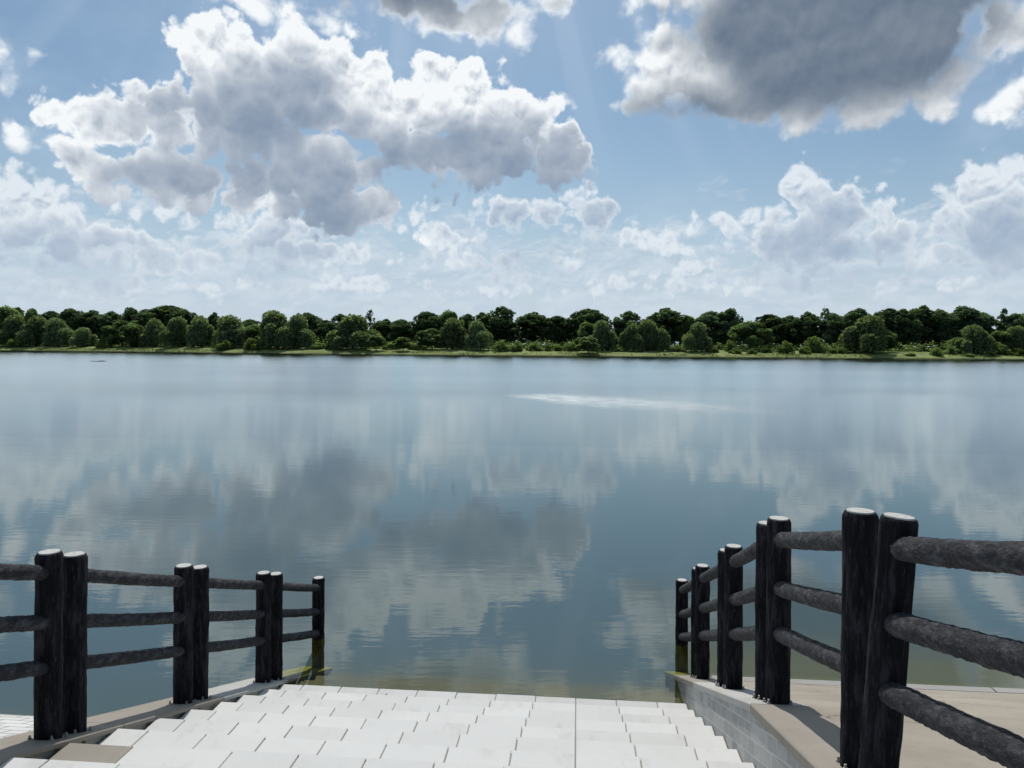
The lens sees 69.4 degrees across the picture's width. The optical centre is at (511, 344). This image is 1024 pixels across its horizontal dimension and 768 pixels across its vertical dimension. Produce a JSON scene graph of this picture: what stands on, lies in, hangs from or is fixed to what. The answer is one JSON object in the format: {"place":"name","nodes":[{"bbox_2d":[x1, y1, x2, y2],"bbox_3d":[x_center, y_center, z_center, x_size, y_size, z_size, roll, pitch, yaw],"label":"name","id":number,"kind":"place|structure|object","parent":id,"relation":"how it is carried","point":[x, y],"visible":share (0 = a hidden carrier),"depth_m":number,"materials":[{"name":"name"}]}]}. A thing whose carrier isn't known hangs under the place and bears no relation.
{"place":"outdoors","nodes":[
{"label":"outdoors","id":0,"kind":"place"},
{"bbox_2d":[0,714,33,737],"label":"paved slope","id":1,"kind":"structure","parent":0,"point":[12,724],"depth_m":7.00,"materials":[{"name":"white stone"}]},
{"bbox_2d":[0,442,1023,717],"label":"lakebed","id":2,"kind":"structure","parent":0,"point":[556,564],"depth_m":18.11,"materials":[{"name":"liquid"}]},
{"bbox_2d":[0,666,331,763],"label":"kerb wall","id":3,"kind":"structure","parent":2,"relation":"on","point":[138,717],"depth_m":5.52,"materials":[{"name":"stone"}]},
{"bbox_2d":[0,549,324,740],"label":"log railing","id":4,"kind":"object","parent":3,"relation":"on","point":[60,621],"visible":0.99,"depth_m":5.31,"materials":[{"name":"black wood"}]},
{"bbox_2d":[0,672,754,767],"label":"stone steps","id":5,"kind":"structure","parent":2,"relation":"on","point":[343,720],"depth_m":5.58,"materials":[{"name":"stone"}]},
{"bbox_2d":[664,671,841,767],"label":"retaining wall","id":6,"kind":"structure","parent":2,"relation":"on","point":[754,731],"depth_m":4.63,"materials":[{"name":"concrete"}]},
{"bbox_2d":[675,507,1023,767],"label":"log railing","id":7,"kind":"object","parent":6,"relation":"on","point":[882,625],"visible":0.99,"depth_m":3.39,"materials":[{"name":"black wood"}]},
{"bbox_2d":[711,675,1023,693],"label":"waterside kerb","id":8,"kind":"structure","parent":2,"relation":"on","point":[930,687],"depth_m":8.07,"materials":[{"name":"concrete"}]},
{"bbox_2d":[0,351,1023,463],"bbox_3d":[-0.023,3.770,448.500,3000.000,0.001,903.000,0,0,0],"label":"lake","id":9,"kind":"structure","parent":0,"point":[59,402],"depth_m":49.40,"materials":[{"name":"liquid"}]},
{"bbox_2d":[0,342,1023,358],"bbox_3d":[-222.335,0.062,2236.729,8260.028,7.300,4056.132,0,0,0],"label":"bank ground","id":10,"kind":"structure","parent":0,"point":[891,355],"depth_m":269.09,"materials":[{"name":"green plant"}]},
{"bbox_2d":[0,305,25,328],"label":"bushy tree","id":11,"kind":"object","parent":10,"relation":"on","point":[5,311],"visible":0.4,"depth_m":352.88,"materials":[{"name":"green plant"}]},
{"bbox_2d":[0,314,27,345],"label":"willow tree","id":12,"kind":"object","parent":10,"relation":"on","point":[13,324],"visible":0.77,"depth_m":334.36,"materials":[{"name":"green plant"}]},
{"bbox_2d":[15,315,47,345],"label":"willow tree","id":13,"kind":"object","parent":10,"relation":"on","point":[33,330],"visible":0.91,"depth_m":329.84,"materials":[{"name":"green plant"}]},
{"bbox_2d":[25,308,37,323],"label":"bushy tree","id":14,"kind":"object","parent":10,"relation":"on","point":[30,313],"visible":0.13,"depth_m":358.84,"materials":[{"name":"green plant"}]},
{"bbox_2d":[38,311,60,319],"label":"broadleaf tree","id":15,"kind":"object","parent":10,"relation":"on","point":[49,314],"visible":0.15,"depth_m":355.40,"materials":[{"name":"green plant"}]},
{"bbox_2d":[42,318,74,346],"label":"willow tree","id":16,"kind":"object","parent":10,"relation":"on","point":[59,332],"visible":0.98,"depth_m":327.59,"materials":[{"name":"green plant"}]},
{"bbox_2d":[49,308,83,332],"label":"broadleaf tree","id":17,"kind":"object","parent":10,"relation":"on","point":[68,315],"visible":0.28,"depth_m":349.78,"materials":[{"name":"green plant"}]},
{"bbox_2d":[68,327,97,346],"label":"willow tree","id":18,"kind":"object","parent":10,"relation":"on","point":[83,337],"visible":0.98,"depth_m":324.24,"materials":[{"name":"green plant"}]},
{"bbox_2d":[70,310,102,338],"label":"broadleaf tree","id":19,"kind":"object","parent":10,"relation":"on","point":[87,320],"visible":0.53,"depth_m":345.40,"materials":[{"name":"green plant"}]},
{"bbox_2d":[95,336,113,347],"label":"shrub","id":20,"kind":"object","parent":10,"relation":"on","point":[101,344],"visible":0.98,"depth_m":318.95,"materials":[{"name":"green plant"}]},
{"bbox_2d":[95,311,126,339],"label":"broadleaf tree","id":21,"kind":"object","parent":10,"relation":"on","point":[110,318],"visible":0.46,"depth_m":344.36,"materials":[{"name":"green plant"}]},
{"bbox_2d":[99,320,142,345],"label":"bushy tree","id":22,"kind":"object","parent":10,"relation":"on","point":[114,330],"visible":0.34,"depth_m":323.77,"materials":[{"name":"green plant"}]},
{"bbox_2d":[119,307,142,324],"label":"broadleaf tree","id":23,"kind":"object","parent":10,"relation":"on","point":[129,312],"visible":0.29,"depth_m":351.41,"materials":[{"name":"green plant"}]},
{"bbox_2d":[118,324,146,346],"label":"bushy tree","id":24,"kind":"object","parent":10,"relation":"on","point":[129,334],"visible":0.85,"depth_m":318.73,"materials":[{"name":"green plant"}]},
{"bbox_2d":[137,317,166,346],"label":"willow tree","id":25,"kind":"object","parent":10,"relation":"on","point":[153,330],"visible":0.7,"depth_m":317.79,"materials":[{"name":"green plant"}]},
{"bbox_2d":[130,305,191,327],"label":"broadleaf tree","id":26,"kind":"object","parent":10,"relation":"on","point":[162,313],"visible":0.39,"depth_m":339.43,"materials":[{"name":"green plant"}]},
{"bbox_2d":[158,316,189,346],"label":"willow tree","id":27,"kind":"object","parent":10,"relation":"on","point":[173,334],"visible":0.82,"depth_m":311.06,"materials":[{"name":"green plant"}]},
{"bbox_2d":[165,310,196,326],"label":"broadleaf tree","id":28,"kind":"object","parent":10,"relation":"on","point":[187,315],"visible":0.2,"depth_m":338.31,"materials":[{"name":"green plant"}]},
{"bbox_2d":[185,315,215,346],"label":"willow tree","id":29,"kind":"object","parent":10,"relation":"on","point":[199,330],"visible":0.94,"depth_m":307.84,"materials":[{"name":"green plant"}]},
{"bbox_2d":[207,312,219,331],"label":"broadleaf tree","id":30,"kind":"object","parent":10,"relation":"on","point":[213,318],"visible":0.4,"depth_m":330.55,"materials":[{"name":"green plant"}]},
{"bbox_2d":[216,340,233,349],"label":"shrub","id":31,"kind":"object","parent":10,"relation":"on","point":[227,345],"visible":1,"depth_m":291.75,"materials":[{"name":"green plant"}]},
{"bbox_2d":[212,314,253,347],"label":"willow tree","id":32,"kind":"object","parent":10,"relation":"on","point":[231,328],"visible":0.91,"depth_m":298.45,"materials":[{"name":"green plant"}]},
{"bbox_2d":[242,324,260,342],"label":"bushy tree","id":33,"kind":"object","parent":10,"relation":"on","point":[253,329],"visible":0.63,"depth_m":299.06,"materials":[{"name":"green plant"}]},
{"bbox_2d":[243,338,259,349],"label":"shrub","id":34,"kind":"object","parent":10,"relation":"on","point":[250,344],"visible":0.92,"depth_m":288.04,"materials":[{"name":"green plant"}]},
{"bbox_2d":[258,310,301,348],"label":"willow tree","id":35,"kind":"object","parent":10,"relation":"on","point":[275,332],"visible":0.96,"depth_m":288.19,"materials":[{"name":"green plant"}]},
{"bbox_2d":[279,313,315,348],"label":"willow tree","id":36,"kind":"object","parent":10,"relation":"on","point":[305,336],"visible":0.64,"depth_m":289.64,"materials":[{"name":"green plant"}]},
{"bbox_2d":[302,312,321,335],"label":"broadleaf tree","id":37,"kind":"object","parent":10,"relation":"on","point":[313,321],"visible":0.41,"depth_m":313.96,"materials":[{"name":"green plant"}]},
{"bbox_2d":[309,320,338,345],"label":"broadleaf tree","id":38,"kind":"object","parent":10,"relation":"on","point":[323,328],"visible":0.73,"depth_m":310.88,"materials":[{"name":"green plant"}]},
{"bbox_2d":[326,313,381,349],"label":"willow tree","id":39,"kind":"object","parent":10,"relation":"on","point":[352,332],"visible":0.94,"depth_m":283.36,"materials":[{"name":"green plant"}]},
{"bbox_2d":[364,309,374,328],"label":"twiggy tree","id":40,"kind":"object","parent":10,"relation":"on","point":[368,315],"visible":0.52,"depth_m":318.79,"materials":[{"name":"green plant"}]},
{"bbox_2d":[366,334,385,350],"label":"young tree","id":41,"kind":"object","parent":10,"relation":"on","point":[376,340],"visible":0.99,"depth_m":276.41,"materials":[{"name":"green plant"}]},
{"bbox_2d":[369,319,395,345],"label":"broadleaf tree","id":42,"kind":"object","parent":10,"relation":"on","point":[379,326],"visible":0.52,"depth_m":312.84,"materials":[{"name":"green plant"}]},
{"bbox_2d":[383,319,414,341],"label":"broadleaf tree","id":43,"kind":"object","parent":10,"relation":"on","point":[403,327],"visible":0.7,"depth_m":310.02,"materials":[{"name":"green plant"}]},
{"bbox_2d":[392,337,411,350],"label":"young tree","id":44,"kind":"object","parent":10,"relation":"on","point":[403,343],"visible":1,"depth_m":274.66,"materials":[{"name":"green plant"}]},
{"bbox_2d":[408,311,440,347],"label":"broadleaf tree","id":45,"kind":"object","parent":10,"relation":"on","point":[425,320],"visible":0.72,"depth_m":306.90,"materials":[{"name":"green plant"}]},
{"bbox_2d":[414,328,443,348],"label":"bushy tree","id":46,"kind":"object","parent":10,"relation":"on","point":[430,337],"visible":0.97,"depth_m":280.64,"materials":[{"name":"green plant"}]},
{"bbox_2d":[434,309,463,332],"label":"bushy tree","id":47,"kind":"object","parent":10,"relation":"on","point":[444,316],"visible":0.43,"depth_m":306.05,"materials":[{"name":"green plant"}]},
{"bbox_2d":[440,317,467,349],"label":"willow tree","id":48,"kind":"object","parent":10,"relation":"on","point":[453,334],"visible":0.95,"depth_m":281.03,"materials":[{"name":"green plant"}]},
{"bbox_2d":[459,314,475,334],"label":"broadleaf tree","id":49,"kind":"object","parent":10,"relation":"on","point":[466,318],"visible":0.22,"depth_m":316.06,"materials":[{"name":"green plant"}]},
{"bbox_2d":[0,337,947,351],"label":"undergrowth","id":50,"kind":"object","parent":10,"relation":"on","point":[912,346],"visible":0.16,"depth_m":272.88,"materials":[{"name":"green plant"}]},
{"bbox_2d":[464,320,492,349],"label":"willow tree","id":51,"kind":"object","parent":10,"relation":"on","point":[479,336],"visible":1,"depth_m":277.60,"materials":[{"name":"green plant"}]},
{"bbox_2d":[468,312,495,335],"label":"bushy tree","id":52,"kind":"object","parent":10,"relation":"on","point":[479,315],"visible":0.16,"depth_m":312.96,"materials":[{"name":"green plant"}]},
{"bbox_2d":[1,327,995,351],"bbox_3d":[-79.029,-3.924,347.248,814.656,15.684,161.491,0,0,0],"label":"deep woods","id":53,"kind":"object","parent":10,"relation":"on","point":[721,347],"visible":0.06,"depth_m":302.90,"materials":[{"name":"green plant"}]},
{"bbox_2d":[492,339,508,351],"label":"shrub","id":54,"kind":"object","parent":10,"relation":"on","point":[500,345],"visible":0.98,"depth_m":272.86,"materials":[{"name":"green plant"}]},
{"bbox_2d":[480,306,521,342],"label":"broadleaf tree","id":55,"kind":"object","parent":10,"relation":"on","point":[501,319],"visible":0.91,"depth_m":309.48,"materials":[{"name":"green plant"}]},
{"bbox_2d":[507,341,522,351],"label":"shrub","id":56,"kind":"object","parent":10,"relation":"on","point":[516,346],"visible":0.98,"depth_m":272.38,"materials":[{"name":"green plant"}]},
{"bbox_2d":[506,312,550,342],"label":"broadleaf tree","id":57,"kind":"object","parent":10,"relation":"on","point":[528,323],"visible":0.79,"depth_m":305.80,"materials":[{"name":"green plant"}]},
{"bbox_2d":[525,342,543,350],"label":"shrub","id":58,"kind":"object","parent":10,"relation":"on","point":[534,346],"visible":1,"depth_m":274.39,"materials":[{"name":"green plant"}]},
{"bbox_2d":[543,343,561,350],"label":"shrub","id":59,"kind":"object","parent":10,"relation":"on","point":[554,347],"visible":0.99,"depth_m":273.43,"materials":[{"name":"green plant"}]},
{"bbox_2d":[536,316,572,344],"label":"broadleaf tree","id":60,"kind":"object","parent":10,"relation":"on","point":[555,331],"visible":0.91,"depth_m":301.82,"materials":[{"name":"green plant"}]},
{"bbox_2d":[560,342,579,350],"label":"shrub","id":61,"kind":"object","parent":10,"relation":"on","point":[569,347],"visible":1,"depth_m":272.03,"materials":[{"name":"green plant"}]},
{"bbox_2d":[572,322,594,349],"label":"bushy tree","id":62,"kind":"object","parent":10,"relation":"on","point":[586,329],"visible":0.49,"depth_m":276.98,"materials":[{"name":"green plant"}]},
{"bbox_2d":[563,308,612,341],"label":"broadleaf tree","id":63,"kind":"object","parent":10,"relation":"on","point":[582,316],"visible":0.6,"depth_m":297.95,"materials":[{"name":"green plant"}]},
{"bbox_2d":[576,336,599,353],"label":"young tree","id":64,"kind":"object","parent":10,"relation":"on","point":[588,343],"visible":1,"depth_m":260.79,"materials":[{"name":"green plant"}]},
{"bbox_2d":[591,313,615,334],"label":"broadleaf tree","id":65,"kind":"object","parent":10,"relation":"on","point":[603,317],"visible":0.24,"depth_m":295.74,"materials":[{"name":"green plant"}]},
{"bbox_2d":[590,320,618,350],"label":"willow tree","id":66,"kind":"object","parent":10,"relation":"on","point":[605,337],"visible":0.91,"depth_m":270.79,"materials":[{"name":"green plant"}]},
{"bbox_2d":[613,311,640,336],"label":"broadleaf tree","id":67,"kind":"object","parent":10,"relation":"on","point":[629,317],"visible":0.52,"depth_m":303.29,"materials":[{"name":"green plant"}]},
{"bbox_2d":[617,323,646,350],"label":"willow tree","id":68,"kind":"object","parent":10,"relation":"on","point":[625,336],"visible":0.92,"depth_m":268.98,"materials":[{"name":"green plant"}]},
{"bbox_2d":[628,319,664,350],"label":"willow tree","id":69,"kind":"object","parent":10,"relation":"on","point":[647,330],"visible":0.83,"depth_m":267.92,"materials":[{"name":"green plant"}]},
{"bbox_2d":[648,328,670,350],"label":"willow tree","id":70,"kind":"object","parent":10,"relation":"on","point":[666,341],"visible":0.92,"depth_m":267.48,"materials":[{"name":"green plant"}]},
{"bbox_2d":[641,307,686,341],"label":"broadleaf tree","id":71,"kind":"object","parent":10,"relation":"on","point":[668,320],"visible":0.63,"depth_m":298.95,"materials":[{"name":"green plant"}]},
{"bbox_2d":[673,316,695,349],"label":"bushy tree","id":72,"kind":"object","parent":10,"relation":"on","point":[687,323],"visible":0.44,"depth_m":299.13,"materials":[{"name":"green plant"}]},
{"bbox_2d":[681,321,711,351],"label":"willow tree","id":73,"kind":"object","parent":10,"relation":"on","point":[695,338],"visible":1,"depth_m":265.12,"materials":[{"name":"green plant"}]},
{"bbox_2d":[691,310,735,343],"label":"broadleaf tree","id":74,"kind":"object","parent":10,"relation":"on","point":[709,320],"visible":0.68,"depth_m":294.56,"materials":[{"name":"green plant"}]},
{"bbox_2d":[714,308,743,343],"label":"broadleaf tree","id":75,"kind":"object","parent":10,"relation":"on","point":[729,314],"visible":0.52,"depth_m":293.28,"materials":[{"name":"green plant"}]},
{"bbox_2d":[724,339,739,351],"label":"shrub","id":76,"kind":"object","parent":10,"relation":"on","point":[729,345],"visible":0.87,"depth_m":267.41,"materials":[{"name":"green plant"}]},
{"bbox_2d":[727,320,775,349],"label":"bushy tree","id":77,"kind":"object","parent":10,"relation":"on","point":[752,334],"visible":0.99,"depth_m":273.26,"materials":[{"name":"green plant"}]},
{"bbox_2d":[754,314,795,343],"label":"broadleaf tree","id":78,"kind":"object","parent":10,"relation":"on","point":[776,324],"visible":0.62,"depth_m":289.20,"materials":[{"name":"green plant"}]},
{"bbox_2d":[776,340,794,353],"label":"shrub","id":79,"kind":"object","parent":10,"relation":"on","point":[786,346],"visible":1,"depth_m":260.57,"materials":[{"name":"green plant"}]},
{"bbox_2d":[779,315,806,344],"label":"broadleaf tree","id":80,"kind":"object","parent":10,"relation":"on","point":[789,318],"visible":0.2,"depth_m":299.73,"materials":[{"name":"green plant"}]},
{"bbox_2d":[790,311,825,343],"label":"broadleaf tree","id":81,"kind":"object","parent":10,"relation":"on","point":[809,320],"visible":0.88,"depth_m":295.17,"materials":[{"name":"green plant"}]},
{"bbox_2d":[804,336,826,352],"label":"shrub","id":82,"kind":"object","parent":10,"relation":"on","point":[815,345],"visible":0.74,"depth_m":262.28,"materials":[{"name":"green plant"}]},
{"bbox_2d":[818,308,830,345],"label":"twiggy tree","id":83,"kind":"object","parent":10,"relation":"on","point":[823,313],"visible":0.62,"depth_m":294.07,"materials":[{"name":"green plant"}]},
{"bbox_2d":[819,347,836,353],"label":"shrub","id":84,"kind":"object","parent":10,"relation":"on","point":[828,350],"visible":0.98,"depth_m":259.36,"materials":[{"name":"green plant"}]},
{"bbox_2d":[813,312,844,347],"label":"broadleaf tree","id":85,"kind":"object","parent":10,"relation":"on","point":[832,332],"visible":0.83,"depth_m":288.92,"materials":[{"name":"green plant"}]},
{"bbox_2d":[839,308,870,333],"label":"broadleaf tree","id":86,"kind":"object","parent":10,"relation":"on","point":[851,317],"visible":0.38,"depth_m":284.94,"materials":[{"name":"green plant"}]},
{"bbox_2d":[837,314,887,353],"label":"willow tree","id":87,"kind":"object","parent":10,"relation":"on","point":[865,334],"visible":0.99,"depth_m":256.09,"materials":[{"name":"green plant"}]},
{"bbox_2d":[882,330,897,350],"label":"bushy tree","id":88,"kind":"object","parent":10,"relation":"on","point":[891,340],"visible":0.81,"depth_m":259.85,"materials":[{"name":"green plant"}]},
{"bbox_2d":[874,308,912,350],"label":"broadleaf tree","id":89,"kind":"object","parent":10,"relation":"on","point":[887,315],"visible":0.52,"depth_m":277.98,"materials":[{"name":"green plant"}]},
{"bbox_2d":[886,308,922,349],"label":"broadleaf tree","id":90,"kind":"object","parent":10,"relation":"on","point":[913,326],"visible":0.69,"depth_m":276.96,"materials":[{"name":"green plant"}]},
{"bbox_2d":[909,305,947,350],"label":"broadleaf tree","id":91,"kind":"object","parent":10,"relation":"on","point":[921,313],"visible":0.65,"depth_m":284.43,"materials":[{"name":"green plant"}]},
{"bbox_2d":[922,309,957,348],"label":"broadleaf tree","id":92,"kind":"object","parent":10,"relation":"on","point":[946,336],"visible":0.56,"depth_m":283.29,"materials":[{"name":"green plant"}]},
{"bbox_2d":[941,345,960,354],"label":"shrub","id":93,"kind":"object","parent":10,"relation":"on","point":[951,350],"visible":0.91,"depth_m":253.48,"materials":[{"name":"green plant"}]},
{"bbox_2d":[948,306,990,337],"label":"broadleaf tree","id":94,"kind":"object","parent":10,"relation":"on","point":[965,316],"visible":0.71,"depth_m":282.11,"materials":[{"name":"green plant"}]},
{"bbox_2d":[947,324,995,353],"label":"willow tree","id":95,"kind":"object","parent":10,"relation":"on","point":[979,339],"visible":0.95,"depth_m":254.83,"materials":[{"name":"green plant"}]},
{"bbox_2d":[975,313,1001,333],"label":"broadleaf tree","id":96,"kind":"object","parent":10,"relation":"on","point":[993,323],"visible":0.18,"depth_m":280.62,"materials":[{"name":"green plant"}]},
{"bbox_2d":[993,343,1013,354],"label":"shrub","id":97,"kind":"object","parent":10,"relation":"on","point":[1002,349],"visible":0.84,"depth_m":253.73,"materials":[{"name":"green plant"}]},
{"bbox_2d":[989,331,1019,349],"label":"bushy tree","id":98,"kind":"object","parent":10,"relation":"on","point":[1002,335],"visible":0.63,"depth_m":258.12,"materials":[{"name":"green plant"}]},
{"bbox_2d":[996,308,1012,328],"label":"twiggy tree","id":99,"kind":"object","parent":10,"relation":"on","point":[1003,312],"visible":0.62,"depth_m":282.48,"materials":[{"name":"green plant"}]},
{"bbox_2d":[995,313,1023,330],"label":"broadleaf tree","id":100,"kind":"object","parent":10,"relation":"on","point":[1017,319],"visible":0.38,"depth_m":279.71,"materials":[{"name":"green plant"}]},
{"bbox_2d":[997,325,1023,352],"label":"willow tree","id":101,"kind":"object","parent":10,"relation":"on","point":[1015,332],"visible":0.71,"depth_m":257.74,"materials":[{"name":"green plant"}]},
{"bbox_2d":[0,0,1023,346],"label":"sky","id":102,"kind":"structure","parent":0,"point":[243,159],"materials":[{"name":"blue"}]},
{"bbox_2d":[340,440,840,451],"bbox_3d":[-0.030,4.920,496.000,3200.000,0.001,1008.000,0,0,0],"label":"lakebed","id":103,"kind":"structure","parent":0,"point":[572,444],"depth_m":36.77,"materials":[{"name":"liquid"}]},
{"bbox_2d":[743,681,1023,767],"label":"concrete slope","id":104,"kind":"structure","parent":0,"point":[922,746],"depth_m":4.69,"materials":[{"name":"beige concrete"}]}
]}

